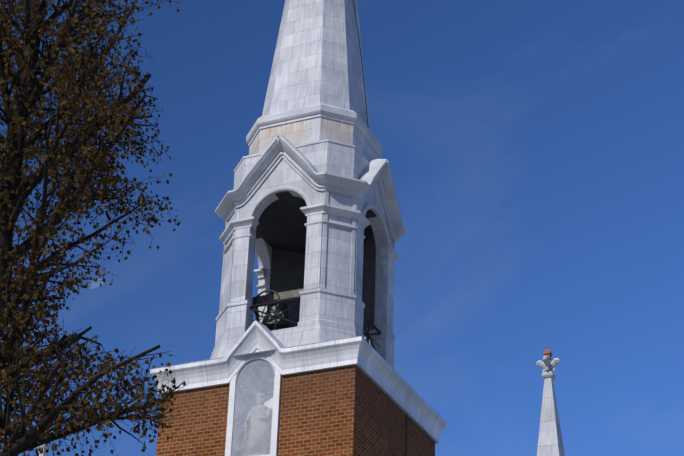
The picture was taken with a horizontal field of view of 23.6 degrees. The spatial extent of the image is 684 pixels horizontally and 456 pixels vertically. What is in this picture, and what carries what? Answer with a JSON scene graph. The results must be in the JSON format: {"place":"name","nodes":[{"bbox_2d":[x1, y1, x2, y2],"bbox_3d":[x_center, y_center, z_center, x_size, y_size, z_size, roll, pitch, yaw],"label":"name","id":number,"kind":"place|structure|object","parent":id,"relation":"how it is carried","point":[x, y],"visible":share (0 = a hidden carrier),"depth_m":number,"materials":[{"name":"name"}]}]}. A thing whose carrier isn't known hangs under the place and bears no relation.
{"place":"outdoors","nodes":[
{"label":"outdoors","id":0,"kind":"place"},
{"bbox_2d":[0,0,683,455],"label":"sky","id":1,"kind":"structure","parent":0,"point":[533,149],"materials":[{"name":"blue"}]},
{"label":"ground","id":2,"kind":"structure","parent":0,"visible":0},
{"bbox_2d":[0,0,186,455],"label":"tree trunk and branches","id":3,"kind":"object","parent":2,"relation":"on","point":[22,444],"visible":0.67,"depth_m":21.13,"materials":[{"name":"brown plant"}]},
{"bbox_2d":[0,0,185,455],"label":"tree leaves","id":4,"kind":"object","parent":3,"relation":"on","point":[87,205],"visible":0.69,"depth_m":20.59,"materials":[{"name":"brown plant"}]},
{"bbox_2d":[156,365,434,455],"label":"brick tower","id":5,"kind":"structure","parent":2,"relation":"on","point":[353,410],"depth_m":40.09,"materials":[{"name":"brown brick"}]},
{"bbox_2d":[225,349,281,455],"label":"niche frame","id":6,"kind":"object","parent":5,"relation":"attached to","point":[275,416],"visible":0.83,"depth_m":40.22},
{"bbox_2d":[231,359,273,455],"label":"screen","id":7,"kind":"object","parent":6,"relation":"in","point":[253,404],"depth_m":40.26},
{"bbox_2d":[232,340,282,455],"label":"niche lining","id":8,"kind":"object","parent":5,"relation":"on","point":[238,438],"visible":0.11,"depth_m":41.14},
{"bbox_2d":[241,390,271,455],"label":"statue of king","id":9,"kind":"object","parent":8,"relation":"in","point":[261,441],"depth_m":40.19,"materials":[{"name":"stone"}]},
{"bbox_2d":[150,320,446,442],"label":"tower cornice","id":10,"kind":"structure","parent":5,"relation":"on","point":[363,355],"depth_m":41.05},
{"bbox_2d":[153,336,359,368],"bbox_3d":[-1.022,4.257,43.242,5.800,0.390,5.800,-10,-31,22],"label":"roof flashing","id":11,"kind":"object","parent":10,"relation":"on","point":[256,353],"visible":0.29,"depth_m":41.20,"materials":[{"name":"grey metal"}]},
{"bbox_2d":[210,158,394,369],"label":"belfry walls","id":12,"kind":"structure","parent":10,"relation":"on","point":[332,305],"depth_m":43.08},
{"bbox_2d":[252,288,303,322],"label":"support beam","id":13,"kind":"structure","parent":12,"relation":"in","point":[291,294],"depth_m":43.81,"materials":[{"name":"wood"}]},
{"bbox_2d":[253,290,279,317],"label":"bell wheels","id":14,"kind":"object","parent":13,"relation":"on","point":[262,292],"visible":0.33,"depth_m":43.19,"materials":[{"name":"grey metal"}]},
{"bbox_2d":[261,299,293,330],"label":"bells","id":15,"kind":"object","parent":13,"relation":"on","point":[281,324],"visible":0.19,"depth_m":43.21,"materials":[{"name":"grey metal"}]},
{"bbox_2d":[233,117,378,189],"bbox_3d":[-0.823,-1.197,46.247,3.680,2.430,3.680,-10,-31,22],"label":"attic and drum","id":16,"kind":"object","parent":12,"relation":"on","point":[338,159],"visible":0.17,"depth_m":45.10,"materials":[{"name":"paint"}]},
{"bbox_2d":[234,103,382,172],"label":"cornice molding","id":17,"kind":"structure","parent":16,"relation":"on","point":[311,112],"depth_m":45.50,"materials":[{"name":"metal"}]},
{"bbox_2d":[262,0,370,130],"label":"spire","id":18,"kind":"structure","parent":17,"relation":"on","point":[317,57],"depth_m":47.11,"materials":[{"name":"stone"}]},
{"bbox_2d":[215,135,405,287],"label":"belfry mouldings","id":19,"kind":"object","parent":12,"relation":"attached to","point":[278,149],"visible":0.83,"depth_m":44.40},
{"bbox_2d":[251,233,375,336],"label":"belfry interior wall","id":20,"kind":"structure","parent":12,"relation":"attached to","point":[287,270],"depth_m":46.38,"materials":[{"name":"black wood"}]},
{"bbox_2d":[249,297,380,349],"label":"belfry railings","id":21,"kind":"object","parent":12,"relation":"attached to","point":[276,316],"visible":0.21,"depth_m":42.60,"materials":[{"name":"black metal"}]},
{"bbox_2d":[256,191,376,254],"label":"belfry ceiling boards","id":22,"kind":"object","parent":12,"relation":"attached to","point":[282,220],"depth_m":45.69,"materials":[{"name":"black wood"}]},
{"bbox_2d":[269,311,369,340],"bbox_3d":[-0.980,3.114,43.872,2.836,0.440,2.836,12,-30,-18],"label":"bell","id":23,"kind":"object","parent":12,"relation":"attached to","point":[283,314],"visible":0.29,"depth_m":42.45,"materials":[{"name":"grey paint"}]},
{"bbox_2d":[353,0,406,455],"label":"lightning cable","id":24,"kind":"object","parent":5,"relation":"attached to","point":[368,127],"visible":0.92,"depth_m":47.48,"materials":[{"name":"black metal"}]},
{"bbox_3d":[6.463,21.842,53.785,15.200,18.230,41.270,-10,-31,22],"label":"church body","id":25,"kind":"object","parent":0,"visible":0},
{"bbox_2d":[37,444,50,455],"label":"pinnacle","id":26,"kind":"object","parent":25,"relation":"on","point":[47,447],"visible":0.1,"depth_m":44.14,"materials":[{"name":"stone"}]},
{"bbox_2d":[536,355,564,455],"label":"pinnacle","id":27,"kind":"object","parent":25,"relation":"on","point":[550,441],"visible":0.98,"depth_m":38.35,"materials":[{"name":"stone"}]},
{"bbox_2d":[544,339,551,359],"bbox_3d":[4.962,2.921,39.373,0.170,0.540,0.170,-10,-31,22],"label":"spire light","id":28,"kind":"object","parent":27,"relation":"attached to","point":[548,352],"visible":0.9,"depth_m":39.26,"materials":[{"name":"metal"}]}
]}

